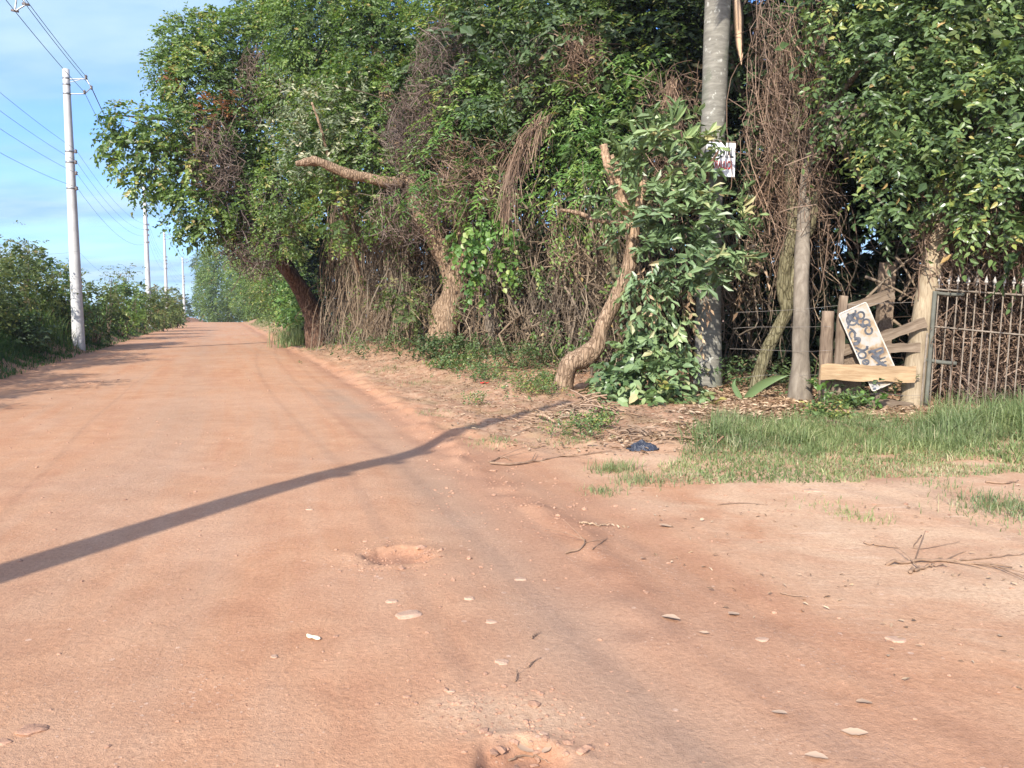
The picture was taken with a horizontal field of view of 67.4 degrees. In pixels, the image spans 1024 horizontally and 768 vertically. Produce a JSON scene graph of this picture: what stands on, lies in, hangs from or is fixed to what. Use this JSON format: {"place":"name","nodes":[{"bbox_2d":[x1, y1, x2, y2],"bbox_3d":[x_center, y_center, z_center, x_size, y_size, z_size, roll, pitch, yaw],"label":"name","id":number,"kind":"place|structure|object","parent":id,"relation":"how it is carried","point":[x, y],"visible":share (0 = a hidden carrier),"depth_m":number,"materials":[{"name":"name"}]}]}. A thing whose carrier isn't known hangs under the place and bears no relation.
{"place":"outdoors","nodes":[
{"label":"outdoors","id":0,"kind":"place"},
{"bbox_2d":[0,322,774,767],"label":"dirt road","id":1,"kind":"structure","parent":0,"point":[126,532],"depth_m":4.33,"materials":[{"name":"soil"}]},
{"bbox_2d":[0,738,11,745],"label":"stone","id":2,"kind":"object","parent":1,"relation":"on","point":[4,741],"visible":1,"depth_m":2.82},
{"bbox_2d":[15,724,49,735],"bbox_3d":[-1.818,1.317,2.914,0.115,0.029,0.094,0,5,-2],"label":"stone","id":3,"kind":"object","parent":1,"relation":"on","point":[28,729],"visible":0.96,"depth_m":2.90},
{"bbox_2d":[395,610,421,618],"bbox_3d":[-0.542,1.224,4.026,0.143,0.048,0.098,-2,5,-19],"label":"stone","id":4,"kind":"object","parent":1,"relation":"on","point":[408,614],"visible":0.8,"depth_m":4.01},
{"bbox_2d":[495,659,508,664],"bbox_3d":[-0.042,1.266,3.480,0.071,0.027,0.056,-2,5,-20],"label":"stone","id":5,"kind":"object","parent":1,"relation":"on","point":[502,661],"visible":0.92,"depth_m":3.47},
{"bbox_2d":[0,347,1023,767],"bbox_3d":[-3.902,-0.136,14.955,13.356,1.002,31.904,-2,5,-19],"label":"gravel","id":6,"kind":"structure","parent":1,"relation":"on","point":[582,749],"depth_m":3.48,"materials":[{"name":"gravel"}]},
{"bbox_2d":[517,744,533,751],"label":"fallen leaf","id":7,"kind":"object","parent":1,"relation":"on","point":[523,747],"visible":1,"depth_m":2.81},
{"bbox_2d":[508,754,549,762],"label":"fallen branch","id":8,"kind":"object","parent":1,"relation":"on","point":[515,757],"visible":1,"depth_m":2.78,"materials":[{"name":"wood"}]},
{"bbox_2d":[0,0,966,320],"label":"sky","id":9,"kind":"structure","parent":0,"point":[104,38],"materials":[{"name":"blue"}]},
{"bbox_2d":[0,317,1023,448],"bbox_3d":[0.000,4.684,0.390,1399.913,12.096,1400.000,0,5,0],"label":"ground","id":10,"kind":"structure","parent":0,"point":[359,380],"depth_m":14.04,"materials":[{"name":"soil"}]},
{"bbox_2d":[0,251,42,337],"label":"hedge bush","id":11,"kind":"object","parent":10,"relation":"on","point":[11,309],"visible":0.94,"depth_m":22.63,"materials":[{"name":"green plant"}]},
{"bbox_2d":[0,220,48,308],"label":"sapling","id":12,"kind":"object","parent":10,"relation":"on","point":[26,246],"visible":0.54,"depth_m":29.58,"materials":[{"name":"green plant"}]},
{"bbox_2d":[0,294,62,359],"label":"hedge bush","id":13,"kind":"object","parent":10,"relation":"on","point":[29,332],"visible":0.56,"depth_m":24.44,"materials":[{"name":"green plant"}]},
{"bbox_2d":[6,238,60,294],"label":"hedge bush","id":14,"kind":"object","parent":10,"relation":"on","point":[42,255],"visible":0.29,"depth_m":30.57,"materials":[{"name":"green plant"}]},
{"bbox_2d":[0,242,78,328],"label":"hedge bush","id":15,"kind":"object","parent":10,"relation":"on","point":[37,278],"visible":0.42,"depth_m":28.30,"materials":[{"name":"green plant"}]},
{"bbox_2d":[16,254,97,332],"bbox_3d":[-18.173,-3.322,30.395,2.951,3.774,3.614,-3,6,-34],"label":"hedge bush","id":16,"kind":"object","parent":10,"relation":"on","point":[67,278],"visible":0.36,"depth_m":30.42,"materials":[{"name":"green plant"}]},
{"bbox_2d":[40,294,99,338],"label":"hedge bush","id":17,"kind":"object","parent":10,"relation":"on","point":[86,325],"visible":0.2,"depth_m":29.90,"materials":[{"name":"green plant"}]},
{"bbox_2d":[62,68,92,350],"bbox_3d":[-15.968,-6.231,28.581,1.205,10.648,0.450,0,5,0],"label":"utility pole","id":18,"kind":"object","parent":10,"relation":"on","point":[77,315],"visible":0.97,"depth_m":28.48,"materials":[{"name":"concrete"}]},
{"bbox_2d":[1,129,178,280],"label":"power line","id":19,"kind":"object","parent":18,"relation":"attached to","point":[85,185],"visible":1,"depth_m":29.66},
{"bbox_2d":[6,0,175,251],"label":"power line","id":20,"kind":"object","parent":18,"relation":"attached to","point":[65,71],"visible":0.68,"depth_m":23.13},
{"bbox_2d":[22,0,180,255],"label":"power line","id":21,"kind":"object","parent":18,"relation":"attached to","point":[70,62],"visible":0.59,"depth_m":23.18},
{"bbox_2d":[26,0,184,258],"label":"power line","id":22,"kind":"object","parent":18,"relation":"attached to","point":[71,58],"visible":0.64,"depth_m":24.36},
{"bbox_2d":[11,0,29,12],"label":"cable spacer","id":23,"kind":"object","parent":22,"relation":"attached to","point":[23,4],"visible":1,"depth_m":19.10,"materials":[{"name":"metal"}]},
{"bbox_2d":[0,303,186,378],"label":"bank grass","id":24,"kind":"structure","parent":10,"relation":"on","point":[5,351],"depth_m":26.07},
{"bbox_2d":[70,278,130,345],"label":"hedge bush","id":25,"kind":"object","parent":10,"relation":"on","point":[111,316],"visible":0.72,"depth_m":33.72,"materials":[{"name":"green plant"}]},
{"bbox_2d":[99,266,129,336],"bbox_3d":[-19.454,-4.022,37.647,1.348,3.558,1.572,0,5,0],"label":"sapling","id":26,"kind":"object","parent":10,"relation":"on","point":[119,275],"visible":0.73,"depth_m":37.81,"materials":[{"name":"green plant"}]},
{"bbox_2d":[96,275,152,338],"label":"hedge bush","id":27,"kind":"object","parent":10,"relation":"on","point":[136,317],"visible":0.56,"depth_m":41.73,"materials":[{"name":"green plant"}]},
{"bbox_2d":[110,263,145,331],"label":"sapling","id":28,"kind":"object","parent":10,"relation":"on","point":[127,271],"visible":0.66,"depth_m":43.81,"materials":[{"name":"green plant"}]},
{"bbox_2d":[121,279,169,334],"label":"hedge bush","id":29,"kind":"object","parent":10,"relation":"on","point":[153,300],"visible":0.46,"depth_m":49.67,"materials":[{"name":"green plant"}]},
{"bbox_2d":[143,187,152,327],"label":"utility pole","id":30,"kind":"object","parent":10,"relation":"on","point":[147,263],"visible":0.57,"depth_m":59.24,"materials":[{"name":"concrete"}]},
{"bbox_2d":[137,286,183,331],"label":"hedge bush","id":31,"kind":"object","parent":10,"relation":"on","point":[173,305],"visible":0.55,"depth_m":57.43,"materials":[{"name":"green plant"}]},
{"bbox_2d":[163,232,171,307],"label":"utility pole","id":32,"kind":"object","parent":10,"relation":"on","point":[165,267],"visible":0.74,"depth_m":91.00,"materials":[{"name":"concrete"}]},
{"bbox_2d":[153,295,187,328],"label":"hedge bush","id":33,"kind":"object","parent":10,"relation":"on","point":[177,319],"visible":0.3,"depth_m":69.32,"materials":[{"name":"green plant"}]},
{"bbox_2d":[182,257,188,315],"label":"utility pole","id":34,"kind":"object","parent":10,"relation":"on","point":[183,286],"visible":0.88,"depth_m":120.99,"materials":[{"name":"concrete"}]},
{"bbox_2d":[189,244,221,279],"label":"tree","id":35,"kind":"object","parent":10,"relation":"on","point":[194,259],"visible":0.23,"depth_m":176.69,"materials":[{"name":"green plant"}]},
{"bbox_2d":[189,268,226,321],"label":"tree","id":36,"kind":"object","parent":10,"relation":"on","point":[199,311],"visible":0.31,"depth_m":147.62,"materials":[{"name":"green plant"}]},
{"bbox_2d":[89,0,344,348],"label":"roadside tree","id":37,"kind":"object","parent":10,"relation":"on","point":[218,65],"visible":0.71,"depth_m":26.12,"materials":[{"name":"green plant"}]},
{"bbox_2d":[191,227,246,321],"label":"tree","id":38,"kind":"object","parent":10,"relation":"on","point":[207,282],"visible":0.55,"depth_m":134.03,"materials":[{"name":"green plant"}]},
{"bbox_2d":[219,227,250,321],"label":"tree","id":39,"kind":"object","parent":10,"relation":"on","point":[227,283],"visible":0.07,"depth_m":113.82,"materials":[{"name":"green plant"}]},
{"bbox_2d":[231,260,258,321],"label":"tree","id":40,"kind":"object","parent":10,"relation":"on","point":[243,302],"visible":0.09,"depth_m":109.09,"materials":[{"name":"green plant"}]},
{"bbox_2d":[235,246,270,321],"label":"tree","id":41,"kind":"object","parent":10,"relation":"on","point":[244,299],"visible":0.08,"depth_m":89.60,"materials":[{"name":"green plant"}]},
{"bbox_2d":[237,248,276,323],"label":"tree","id":42,"kind":"object","parent":10,"relation":"on","point":[252,301],"visible":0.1,"depth_m":73.00,"materials":[{"name":"green plant"}]},
{"bbox_2d":[244,246,288,323],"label":"tree","id":43,"kind":"object","parent":10,"relation":"on","point":[261,310],"visible":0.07,"depth_m":59.31,"materials":[{"name":"green plant"}]},
{"bbox_2d":[249,249,321,327],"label":"tree","id":44,"kind":"object","parent":10,"relation":"on","point":[262,293],"visible":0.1,"depth_m":47.47,"materials":[{"name":"green plant"}]},
{"bbox_2d":[255,230,334,327],"bbox_3d":[-10.654,-5.263,39.830,4.668,6.093,4.574,0,5,0],"label":"tree","id":45,"kind":"object","parent":10,"relation":"on","point":[273,291],"visible":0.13,"depth_m":38.62,"materials":[{"name":"green plant"}]},
{"bbox_2d":[268,265,329,337],"bbox_3d":[-9.484,-3.539,34.733,2.869,3.618,2.823,0,5,0],"label":"tree","id":46,"kind":"object","parent":10,"relation":"on","point":[292,315],"visible":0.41,"depth_m":34.21,"materials":[{"name":"green plant"}]},
{"bbox_2d":[249,315,367,350],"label":"verge grass","id":47,"kind":"structure","parent":10,"relation":"on","point":[290,338],"depth_m":32.66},
{"bbox_2d":[257,64,391,326],"bbox_3d":[-4.701,-5.164,23.572,3.475,8.245,6.401,3,6,30],"label":"pale leaved tree","id":48,"kind":"object","parent":10,"relation":"on","point":[303,122],"visible":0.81,"depth_m":21.64,"materials":[{"name":"green plant"}]},
{"bbox_2d":[262,0,426,336],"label":"forest tree","id":49,"kind":"object","parent":10,"relation":"on","point":[365,17],"visible":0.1,"depth_m":26.25,"materials":[{"name":"green plant"}]},
{"bbox_2d":[236,0,470,350],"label":"roadside tree","id":50,"kind":"object","parent":10,"relation":"on","point":[441,305],"visible":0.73,"depth_m":22.80,"materials":[{"name":"green plant"}]},
{"bbox_2d":[265,79,507,185],"bbox_3d":[-4.035,-7.199,21.387,0.260,5.006,11.542,-5,7,-44],"label":"vine","id":51,"kind":"object","parent":50,"relation":"hanging from","point":[418,114],"visible":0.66,"depth_m":19.64,"materials":[{"name":"brown plant"}]},
{"bbox_2d":[256,0,472,328],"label":"forest tree","id":52,"kind":"object","parent":10,"relation":"on","point":[326,45],"visible":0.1,"depth_m":25.77,"materials":[{"name":"green plant"}]},
{"bbox_2d":[174,11,577,292],"bbox_3d":[-4.510,-7.280,22.897,15.835,8.835,4.378,4,6,37],"label":"grey dead creeper","id":53,"kind":"object","parent":52,"relation":"attached to","point":[244,255],"visible":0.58,"depth_m":21.24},
{"bbox_2d":[248,127,945,377],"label":"hanging dry vines","id":54,"kind":"object","parent":52,"relation":"hanging from","point":[590,296],"visible":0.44,"depth_m":18.59,"materials":[{"name":"brown plant"}]},
{"bbox_2d":[373,272,436,352],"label":"yellowing bush","id":55,"kind":"object","parent":10,"relation":"on","point":[406,311],"visible":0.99,"depth_m":21.47,"materials":[{"name":"green plant"}]},
{"bbox_2d":[7,284,859,321],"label":"distant treeline","id":56,"kind":"object","parent":10,"relation":"on","point":[189,310],"visible":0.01,"depth_m":206.39,"materials":[{"name":"green plant"}]},
{"bbox_2d":[300,213,647,371],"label":"creeper leaves","id":57,"kind":"object","parent":10,"relation":"on","point":[536,274],"visible":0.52,"depth_m":17.85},
{"bbox_2d":[384,0,576,339],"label":"forest tree","id":58,"kind":"object","parent":10,"relation":"on","point":[464,28],"visible":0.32,"depth_m":18.91,"materials":[{"name":"green plant"}]},
{"bbox_2d":[364,0,600,352],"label":"compound leaved tree","id":59,"kind":"object","parent":10,"relation":"on","point":[488,68],"visible":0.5,"depth_m":19.36,"materials":[{"name":"green plant"}]},
{"bbox_2d":[443,211,530,357],"bbox_3d":[-0.614,-2.403,18.638,2.098,3.622,1.223,3,6,32],"label":"heart leaf creeper","id":60,"kind":"object","parent":59,"relation":"hanging from","point":[482,260],"visible":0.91,"depth_m":18.51,"materials":[{"name":"green plant"}]},
{"bbox_2d":[497,389,642,433],"bbox_3d":[0.972,0.378,11.475,1.778,0.547,3.462,3,6,36],"label":"bark pile","id":61,"kind":"object","parent":10,"relation":"on","point":[582,407],"visible":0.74,"depth_m":11.57,"materials":[{"name":"brown wood"}]},
{"bbox_2d":[435,0,780,283],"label":"forest tree","id":62,"kind":"object","parent":10,"relation":"on","point":[545,9],"visible":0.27,"depth_m":17.92,"materials":[{"name":"green plant"}]},
{"bbox_2d":[483,0,737,363],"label":"compound leaved tree","id":63,"kind":"object","parent":10,"relation":"on","point":[588,141],"visible":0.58,"depth_m":17.47,"materials":[{"name":"green plant"}]},
{"bbox_2d":[486,106,555,251],"bbox_3d":[0.257,-4.629,17.234,1.389,3.355,1.577,1,5,10],"label":"dead palm frond","id":64,"kind":"object","parent":63,"relation":"hanging from","point":[506,189],"visible":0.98,"depth_m":17.07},
{"bbox_2d":[298,326,961,400],"bbox_3d":[0.773,-0.686,18.175,17.199,1.385,4.919,4,6,41],"label":"dark ground cover","id":65,"kind":"object","parent":10,"relation":"on","point":[436,342],"visible":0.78,"depth_m":17.77,"materials":[{"name":"green plant"}]},
{"bbox_2d":[422,349,876,440],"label":"weeds","id":66,"kind":"object","parent":10,"relation":"on","point":[820,406],"visible":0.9,"depth_m":12.60,"materials":[{"name":"green plant"}]},
{"bbox_2d":[578,315,725,407],"bbox_3d":[2.447,0.079,13.607,2.519,2.596,2.648,0,5,0],"label":"broadleaf shrub","id":67,"kind":"object","parent":10,"relation":"on","point":[631,386],"visible":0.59,"depth_m":13.57,"materials":[{"name":"green plant"}]},
{"bbox_2d":[283,0,1023,389],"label":"forest undergrowth","id":68,"kind":"object","parent":10,"relation":"on","point":[847,186],"visible":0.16,"depth_m":17.37,"materials":[{"name":"green plant"}]},
{"bbox_2d":[552,95,769,390],"bbox_3d":[2.753,-2.455,14.490,3.937,5.762,1.976,2,5,26],"label":"pruned tree","id":69,"kind":"object","parent":10,"relation":"on","point":[680,194],"visible":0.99,"depth_m":14.17,"materials":[{"name":"green plant"}]},
{"bbox_2d":[605,253,702,393],"bbox_3d":[2.659,-1.105,14.210,1.765,3.038,1.562,0,5,0],"label":"climbing vine","id":70,"kind":"object","parent":69,"relation":"attached to","point":[676,338],"visible":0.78,"depth_m":13.97,"materials":[{"name":"green plant"}]},
{"bbox_2d":[564,424,766,446],"bbox_3d":[1.911,0.680,9.604,2.536,0.357,1.202,1,5,10],"label":"bark pile","id":71,"kind":"object","parent":10,"relation":"on","point":[636,428],"visible":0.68,"depth_m":9.63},
{"bbox_2d":[693,0,730,387],"bbox_3d":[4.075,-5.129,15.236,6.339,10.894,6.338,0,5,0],"label":"utility pole","id":72,"kind":"object","parent":10,"relation":"on","point":[717,16],"visible":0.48,"depth_m":15.04,"materials":[{"name":"grey concrete"}]},
{"bbox_2d":[706,140,735,176],"bbox_3d":[4.061,-4.387,14.948,0.583,0.688,0.030,1,2,-7],"label":"hanging sign","id":73,"kind":"object","parent":72,"relation":"hanging from","point":[723,161],"visible":0.66,"depth_m":14.95,"materials":[{"name":"white paint"}]},
{"bbox_2d":[732,0,743,64],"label":"dead leaf sheath","id":74,"kind":"object","parent":72,"relation":"hanging from","point":[738,20],"visible":0.95,"depth_m":15.24,"materials":[{"name":"beige plant"}]},
{"bbox_2d":[418,0,1023,404],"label":"reddish dry vines","id":75,"kind":"object","parent":10,"relation":"on","point":[951,270],"visible":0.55,"depth_m":14.34,"materials":[{"name":"plant"}]},
{"bbox_2d":[864,255,916,335],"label":"crossed branches","id":76,"kind":"object","parent":75,"relation":"on","point":[903,293],"visible":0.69,"depth_m":13.52,"materials":[{"name":"brown plant"}]},
{"bbox_2d":[648,0,862,370],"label":"dark leaved tree","id":77,"kind":"object","parent":10,"relation":"on","point":[732,51],"visible":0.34,"depth_m":16.26,"materials":[{"name":"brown plant"}]},
{"bbox_2d":[656,71,683,153],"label":"dead palm frond","id":78,"kind":"object","parent":77,"relation":"attached to","point":[674,83],"visible":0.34,"depth_m":16.43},
{"bbox_2d":[732,375,787,399],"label":"sword leaf plant","id":79,"kind":"object","parent":10,"relation":"on","point":[756,388],"visible":0.86,"depth_m":13.88,"materials":[{"name":"green plant"}]},
{"bbox_2d":[748,22,830,394],"bbox_3d":[5.388,-3.388,14.944,1.382,7.606,1.834,1,5,16],"label":"crooked tree","id":80,"kind":"object","parent":10,"relation":"on","point":[785,283],"visible":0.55,"depth_m":14.47,"materials":[{"name":"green plant"}]},
{"bbox_2d":[809,379,834,401],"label":"seedling","id":81,"kind":"object","parent":10,"relation":"on","point":[818,387],"visible":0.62,"depth_m":12.84,"materials":[{"name":"green plant"}]},
{"bbox_2d":[818,311,834,402],"bbox_3d":[5.364,-0.310,13.118,0.254,1.869,0.247,0,5,0],"label":"fence post","id":82,"kind":"object","parent":10,"relation":"on","point":[826,339],"visible":0.58,"depth_m":13.01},
{"bbox_2d":[777,3,913,331],"bbox_3d":[8.840,-6.178,19.745,4.900,11.318,8.081,2,5,27],"label":"forest tree","id":83,"kind":"object","parent":10,"relation":"on","point":[842,245],"visible":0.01,"depth_m":20.66,"materials":[{"name":"green plant"}]},
{"bbox_2d":[861,397,882,407],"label":"seedling","id":84,"kind":"object","parent":10,"relation":"on","point":[879,404],"visible":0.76,"depth_m":12.36,"materials":[{"name":"green plant"}]},
{"bbox_2d":[819,288,927,409],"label":"plank gate","id":85,"kind":"structure","parent":10,"relation":"on","point":[847,369],"depth_m":12.82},
{"bbox_2d":[839,302,894,390],"bbox_3d":[5.958,-0.619,12.807,0.512,1.431,0.029,-24,1,2],"label":"leaning board","id":86,"kind":"object","parent":85,"relation":"attached to","point":[863,333],"visible":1,"depth_m":12.80,"materials":[{"name":"white wood"}]},
{"bbox_2d":[859,389,889,407],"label":"seedling","id":87,"kind":"object","parent":10,"relation":"on","point":[884,395],"visible":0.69,"depth_m":12.48,"materials":[{"name":"green plant"}]},
{"bbox_2d":[772,0,985,401],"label":"glossy leaved tree","id":88,"kind":"object","parent":10,"relation":"on","point":[837,108],"visible":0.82,"depth_m":12.88,"materials":[{"name":"green plant"}]},
{"bbox_2d":[871,262,895,395],"bbox_3d":[6.804,-0.810,14.081,0.302,2.829,0.160,0,5,0],"label":"fence post","id":89,"kind":"object","parent":10,"relation":"on","point":[884,310],"visible":0.34,"depth_m":13.96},
{"bbox_2d":[778,0,1022,296],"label":"forest tree","id":90,"kind":"object","parent":10,"relation":"on","point":[855,254],"visible":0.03,"depth_m":17.93,"materials":[{"name":"green plant"}]},
{"bbox_2d":[900,158,957,405],"bbox_3d":[7.061,-1.575,12.986,0.941,4.432,0.381,-1,5,-15],"label":"gate post","id":91,"kind":"object","parent":10,"relation":"on","point":[922,306],"visible":0.48,"depth_m":12.87,"materials":[{"name":"brown wood"}]},
{"bbox_2d":[853,0,1023,390],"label":"glossy leaved tree","id":92,"kind":"object","parent":10,"relation":"on","point":[997,156],"visible":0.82,"depth_m":12.14,"materials":[{"name":"green plant"}]},
{"bbox_2d":[920,275,1023,407],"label":"iron fence","id":93,"kind":"object","parent":10,"relation":"on","point":[929,360],"visible":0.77,"depth_m":12.77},
{"bbox_2d":[358,362,1023,534],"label":"roadside grass","id":94,"kind":"structure","parent":0,"point":[952,429],"depth_m":8.94,"materials":[{"name":"plant"}]},
{"bbox_2d":[434,441,1023,767],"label":"dirt track","id":95,"kind":"structure","parent":0,"point":[741,680],"depth_m":4.39,"materials":[{"name":"soil"}]},
{"bbox_2d":[488,445,558,461],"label":"fallen branch","id":96,"kind":"object","parent":95,"relation":"on","point":[514,454],"visible":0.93,"depth_m":8.39,"materials":[{"name":"wood"}]},
{"bbox_2d":[490,450,611,464],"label":"fallen branch","id":97,"kind":"object","parent":95,"relation":"on","point":[516,463],"visible":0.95,"depth_m":8.26,"materials":[{"name":"wood"}]},
{"bbox_2d":[548,518,610,553],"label":"fallen branch","id":98,"kind":"object","parent":95,"relation":"on","point":[581,547],"visible":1,"depth_m":5.18,"materials":[{"name":"wood"}]},
{"bbox_2d":[626,439,658,450],"bbox_3d":[1.515,0.707,8.944,0.372,0.118,0.242,0,5,0],"label":"plastic bag","id":99,"kind":"object","parent":95,"relation":"on","point":[641,444],"visible":0.98,"depth_m":8.89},
{"bbox_2d":[305,334,1023,689],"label":"leaf litter","id":100,"kind":"object","parent":95,"relation":"on","point":[761,404],"visible":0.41,"depth_m":12.21,"materials":[{"name":"brown plant"}]},
{"bbox_2d":[805,751,827,758],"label":"fallen leaf","id":101,"kind":"object","parent":95,"relation":"on","point":[816,754],"visible":1,"depth_m":2.71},
{"bbox_2d":[842,727,867,734],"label":"fallen leaf","id":102,"kind":"object","parent":95,"relation":"on","point":[854,731],"visible":1,"depth_m":2.87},
{"bbox_2d":[863,541,899,547],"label":"fallen branch","id":103,"kind":"object","parent":95,"relation":"on","point":[867,543],"visible":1,"depth_m":5.24,"materials":[{"name":"wood"}]},
{"bbox_2d":[884,636,905,642],"bbox_3d":[1.851,1.235,3.696,0.084,0.025,0.092,-2,5,-21],"label":"stone","id":104,"kind":"object","parent":95,"relation":"on","point":[894,639],"visible":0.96,"depth_m":3.68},
{"bbox_2d":[897,547,943,573],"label":"fallen branch","id":105,"kind":"object","parent":95,"relation":"on","point":[912,569],"visible":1,"depth_m":4.79,"materials":[{"name":"wood"}]},
{"bbox_2d":[885,530,1023,578],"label":"fallen branch","id":106,"kind":"object","parent":95,"relation":"on","point":[916,559],"visible":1,"depth_m":4.88,"materials":[{"name":"wood"}]},
{"bbox_2d":[947,553,1023,561],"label":"fallen branch","id":107,"kind":"object","parent":95,"relation":"on","point":[983,557],"visible":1,"depth_m":4.98,"materials":[{"name":"wood"}]},
{"bbox_2d":[985,480,1018,483],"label":"fallen branch","id":108,"kind":"object","parent":95,"relation":"on","point":[994,482],"visible":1,"depth_m":7.13,"materials":[{"name":"wood"}]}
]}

